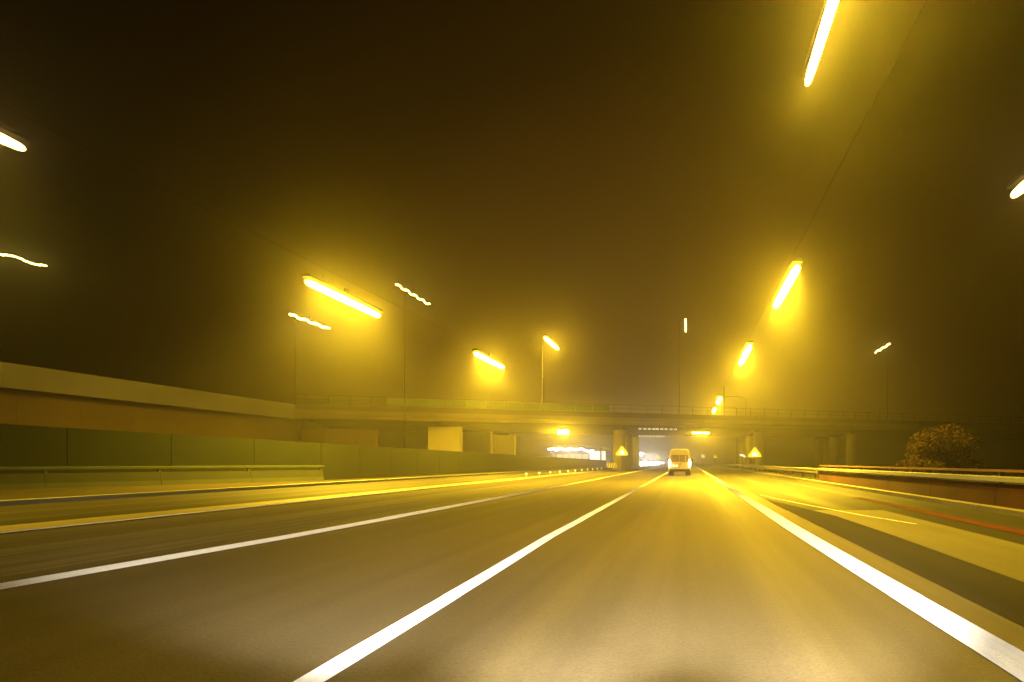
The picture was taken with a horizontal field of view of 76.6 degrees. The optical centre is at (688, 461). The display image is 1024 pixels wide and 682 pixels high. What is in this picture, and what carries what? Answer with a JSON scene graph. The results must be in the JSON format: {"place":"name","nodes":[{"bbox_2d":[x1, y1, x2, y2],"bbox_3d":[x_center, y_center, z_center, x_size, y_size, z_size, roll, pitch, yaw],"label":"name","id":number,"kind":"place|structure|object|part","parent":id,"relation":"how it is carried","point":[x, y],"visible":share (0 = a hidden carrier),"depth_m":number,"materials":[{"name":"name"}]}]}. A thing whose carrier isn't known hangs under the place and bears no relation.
{"place":"outdoors","nodes":[
{"label":"outdoors","id":0,"kind":"place"},
{"bbox_2d":[0,465,666,578],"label":"gravel reserve","id":1,"kind":"structure","parent":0,"point":[17,561],"depth_m":9.44,"materials":[{"name":"gravel"}]},
{"bbox_2d":[607,463,616,471],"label":"marker board","id":2,"kind":"object","parent":1,"relation":"on","point":[611,465],"visible":1,"depth_m":68.98,"materials":[{"name":"beige metal"}]},
{"bbox_2d":[616,446,627,454],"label":"warning sign","id":3,"kind":"object","parent":1,"relation":"on","point":[621,451],"visible":0.93,"depth_m":71.97,"materials":[{"name":"metal"}]},
{"bbox_2d":[0,463,667,532],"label":"opposite road","id":4,"kind":"structure","parent":0,"point":[28,513],"depth_m":17.51,"materials":[{"name":"grey asphalt"}]},
{"bbox_2d":[639,453,645,465],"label":"oncoming lorry","id":5,"kind":"object","parent":4,"relation":"on","point":[642,456],"visible":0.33,"depth_m":168.30,"materials":[{"name":"grey paint"}]},
{"bbox_2d":[0,464,667,548],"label":"soil reserve","id":6,"kind":"structure","parent":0,"point":[14,540],"depth_m":11.97,"materials":[{"name":"brown soil"}]},
{"bbox_2d":[0,464,1023,681],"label":"motorway road","id":7,"kind":"structure","parent":0,"point":[657,574],"depth_m":4.74,"materials":[{"name":"grey asphalt"}]},
{"bbox_2d":[667,449,692,475],"bbox_3d":[-0.680,0.040,51.030,2.160,2.120,5.040,0,0,0],"label":"panel van","id":8,"kind":"object","parent":7,"relation":"on","point":[679,460],"visible":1,"depth_m":48.60,"materials":[{"name":"paint"}]},
{"bbox_3d":[-0.680,-0.280,48.588,1.400,0.560,0.045,0,0,0],"label":"rear window","id":9,"kind":"part","parent":8,"relation":"part of","materials":[{"name":"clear glass"}]},
{"bbox_2d":[0,463,1023,534],"bbox_3d":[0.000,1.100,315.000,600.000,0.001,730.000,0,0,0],"label":"ground","id":10,"kind":"structure","parent":0,"point":[1012,466],"depth_m":188.48,"materials":[{"name":"brown soil"}]},
{"bbox_2d":[0,249,46,265],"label":"street lamp","id":11,"kind":"object","parent":10,"relation":"on","point":[22,258],"visible":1,"depth_m":50.10,"materials":[{"name":"glass"}]},
{"bbox_2d":[0,361,303,441],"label":"ramp viaduct","id":12,"kind":"object","parent":10,"relation":"on","point":[36,396],"visible":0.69,"depth_m":45.12,"materials":[{"name":"concrete"}]},
{"bbox_2d":[0,466,606,505],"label":"kerb","id":13,"kind":"structure","parent":10,"relation":"on","point":[72,498],"depth_m":21.50,"materials":[{"name":"grey concrete"}]},
{"bbox_2d":[288,311,330,402],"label":"street lamp","id":14,"kind":"object","parent":10,"relation":"on","point":[305,318],"visible":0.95,"depth_m":67.60,"materials":[{"name":"metal"}]},
{"bbox_2d":[0,464,645,499],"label":"verge","id":15,"kind":"structure","parent":10,"relation":"on","point":[10,494],"depth_m":24.51,"materials":[{"name":"green plant"}]},
{"bbox_2d":[0,123,30,150],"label":"street lamp","id":16,"kind":"object","parent":15,"relation":"on","point":[11,137],"visible":1,"depth_m":17.20,"materials":[{"name":"paint"}]},
{"bbox_2d":[0,465,323,489],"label":"guardrail","id":17,"kind":"object","parent":15,"relation":"on","point":[44,479],"visible":0.97,"depth_m":28.76,"materials":[{"name":"grey metal"}]},
{"bbox_2d":[0,104,543,402],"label":"catenary cable","id":18,"kind":"object","parent":15,"relation":"on","point":[255,233],"visible":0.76,"depth_m":24.65,"materials":[{"name":"paint"}]},
{"bbox_2d":[302,274,382,316],"bbox_3d":[-18.850,-9.187,34.100,0.450,0.926,7.200,0,0,0],"label":"street lamp","id":19,"kind":"object","parent":18,"relation":"hanging from","point":[345,296],"visible":1,"depth_m":33.35,"materials":[{"name":"glass"}]},
{"bbox_2d":[472,349,505,368],"bbox_3d":[-17.500,-9.178,54.600,0.500,0.945,7.800,0,0,0],"label":"street lamp","id":20,"kind":"object","parent":18,"relation":"hanging from","point":[484,356],"visible":1,"depth_m":53.76,"materials":[{"name":"paint"}]},
{"bbox_2d":[0,424,605,479],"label":"noise wall","id":21,"kind":"structure","parent":15,"relation":"on","point":[31,446],"depth_m":32.33,"materials":[{"name":"green"}]},
{"bbox_2d":[395,281,430,447],"bbox_3d":[-26.939,-7.825,59.700,1.028,17.849,7.427,0,0,0],"label":"street lamp","id":22,"kind":"object","parent":15,"relation":"on","point":[412,291],"visible":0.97,"depth_m":59.67,"materials":[{"name":"metal"}]},
{"bbox_2d":[548,444,609,465],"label":"service station","id":23,"kind":"object","parent":15,"relation":"on","point":[595,455],"visible":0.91,"depth_m":153.90,"materials":[{"name":"grey"}]},
{"bbox_2d":[576,454,581,458],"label":"window","id":24,"kind":"structure","parent":23,"relation":"in","point":[578,456],"depth_m":153.91,"materials":[{"name":"beige glass"}]},
{"bbox_2d":[590,451,594,459],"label":"window","id":25,"kind":"structure","parent":23,"relation":"in","point":[592,453],"depth_m":153.91,"materials":[{"name":"white glass"}]},
{"bbox_2d":[595,451,599,459],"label":"window","id":26,"kind":"structure","parent":23,"relation":"in","point":[597,453],"depth_m":153.91,"materials":[{"name":"white glass"}]},
{"bbox_2d":[0,464,662,533],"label":"concrete edge","id":27,"kind":"object","parent":10,"relation":"on","point":[68,522],"visible":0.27,"depth_m":13.88,"materials":[{"name":"grey concrete"}]},
{"bbox_2d":[301,429,378,446],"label":"abutment","id":28,"kind":"object","parent":10,"relation":"on","point":[361,437],"visible":0.36,"depth_m":66.08,"materials":[{"name":"beige concrete"}]},
{"bbox_2d":[294,394,1023,470],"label":"overpass bridge","id":29,"kind":"structure","parent":10,"relation":"on","point":[460,426],"depth_m":78.69,"materials":[{"name":"concrete"}]},
{"bbox_2d":[542,334,559,402],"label":"street lamp","id":30,"kind":"object","parent":29,"relation":"on","point":[551,342],"visible":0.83,"depth_m":77.81,"materials":[{"name":"metal"}]},
{"bbox_2d":[558,430,568,433],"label":"soffit lamp","id":31,"kind":"object","parent":29,"relation":"hanging from","point":[563,431],"visible":0.9,"depth_m":85.26,"materials":[{"name":"white glass"}]},
{"bbox_2d":[638,435,668,436],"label":"light strip","id":32,"kind":"object","parent":29,"relation":"attached to","point":[653,435],"visible":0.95,"depth_m":102.78,"materials":[{"name":"white plastic"}]},
{"bbox_2d":[638,427,680,429],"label":"light strip","id":33,"kind":"object","parent":29,"relation":"attached to","point":[660,428],"visible":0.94,"depth_m":81.42,"materials":[{"name":"white plastic"}]},
{"bbox_2d":[679,317,686,413],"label":"street lamp","id":34,"kind":"object","parent":29,"relation":"on","point":[679,371],"visible":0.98,"depth_m":81.99,"materials":[{"name":"metal"}]},
{"bbox_2d":[875,342,890,419],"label":"street lamp","id":35,"kind":"object","parent":29,"relation":"on","point":[883,345],"visible":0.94,"depth_m":92.98,"materials":[{"name":"metal"}]},
{"bbox_2d":[724,0,926,414],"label":"catenary cable","id":36,"kind":"object","parent":10,"relation":"on","point":[838,168],"visible":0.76,"depth_m":18.85,"materials":[{"name":"paint"}]},
{"bbox_2d":[738,340,753,365],"bbox_3d":[4.750,-9.163,51.900,0.575,0.974,8.800,0,0,0],"label":"street lamp","id":37,"kind":"object","parent":36,"relation":"hanging from","point":[745,352],"visible":1,"depth_m":49.95,"materials":[{"name":"glass"}]},
{"bbox_2d":[771,258,802,308],"bbox_3d":[5.000,-9.178,31.850,0.500,0.945,7.300,0,0,0],"label":"street lamp","id":38,"kind":"object","parent":36,"relation":"hanging from","point":[790,276],"visible":1,"depth_m":30.51,"materials":[{"name":"glass"}]},
{"bbox_2d":[705,464,1023,484],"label":"verge","id":39,"kind":"structure","parent":10,"relation":"on","point":[1012,474],"depth_m":63.80,"materials":[{"name":"green plant"}]},
{"bbox_2d":[716,395,742,403],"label":"street lamp","id":40,"kind":"object","parent":39,"relation":"on","point":[719,399],"visible":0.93,"depth_m":88.35,"materials":[{"name":"glass"}]},
{"bbox_2d":[748,447,760,469],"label":"warning sign","id":41,"kind":"object","parent":39,"relation":"on","point":[754,452],"visible":0.93,"depth_m":71.97,"materials":[{"name":"metal"}]},
{"bbox_2d":[730,464,818,480],"bbox_3d":[7.465,0.730,71.200,0.370,0.740,72.000,0,0,0],"label":"guardrail","id":42,"kind":"object","parent":39,"relation":"on","point":[802,470],"visible":0.9,"depth_m":47.06,"materials":[{"name":"metal"}]},
{"bbox_2d":[801,0,838,85],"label":"street lamp","id":43,"kind":"object","parent":39,"relation":"on","point":[825,19],"visible":1,"depth_m":12.97,"materials":[{"name":"glass"}]},
{"bbox_2d":[818,465,1023,509],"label":"parapet wall","id":44,"kind":"structure","parent":39,"relation":"on","point":[1001,493],"depth_m":17.90,"materials":[{"name":"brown concrete"}]},
{"bbox_2d":[895,458,946,477],"bbox_3d":[9.940,0.469,26.531,2.095,1.318,2.241,0,0,0],"label":"shrub","id":45,"kind":"object","parent":39,"relation":"on","point":[916,463],"visible":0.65,"depth_m":26.14,"materials":[{"name":"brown plant"}]},
{"bbox_2d":[905,423,983,478],"bbox_3d":[11.404,-0.301,27.870,3.470,2.843,2.591,0,0,0],"label":"shrub","id":46,"kind":"object","parent":39,"relation":"on","point":[931,447],"visible":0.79,"depth_m":27.35,"materials":[{"name":"green plant"}]},
{"bbox_2d":[1006,171,1023,197],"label":"street lamp","id":47,"kind":"object","parent":39,"relation":"on","point":[1016,184],"visible":1,"depth_m":20.17,"materials":[{"name":"paint"}]},
{"bbox_2d":[725,467,1023,517],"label":"kerb","id":48,"kind":"structure","parent":10,"relation":"on","point":[993,509],"depth_m":17.01,"materials":[{"name":"concrete"}]},
{"bbox_2d":[0,0,1023,462],"label":"sky","id":49,"kind":"structure","parent":0,"point":[595,177],"materials":[{"name":"black"}]},
{"bbox_2d":[691,463,972,509],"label":"slip road","id":50,"kind":"structure","parent":0,"point":[814,494],"depth_m":20.77,"materials":[{"name":"grey asphalt"}]},
{"bbox_2d":[787,510,1023,626],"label":"hard shoulder","id":51,"kind":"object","parent":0,"point":[1003,557],"visible":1,"depth_m":8.61},
{"bbox_2d":[766,499,1023,625],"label":"asphalt patch","id":52,"kind":"object","parent":51,"relation":"on","point":[999,594],"visible":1,"depth_m":6.44,"materials":[{"name":"grey asphalt"}]},
{"bbox_2d":[884,510,1023,544],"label":"slip road","id":53,"kind":"structure","parent":0,"point":[1001,520],"depth_m":11.56,"materials":[{"name":"grey asphalt"}]},
{"bbox_2d":[851,497,1023,534],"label":"red paving strip","id":54,"kind":"object","parent":53,"relation":"on","point":[999,527],"visible":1,"depth_m":12.09,"materials":[{"name":"red asphalt"}]}
]}

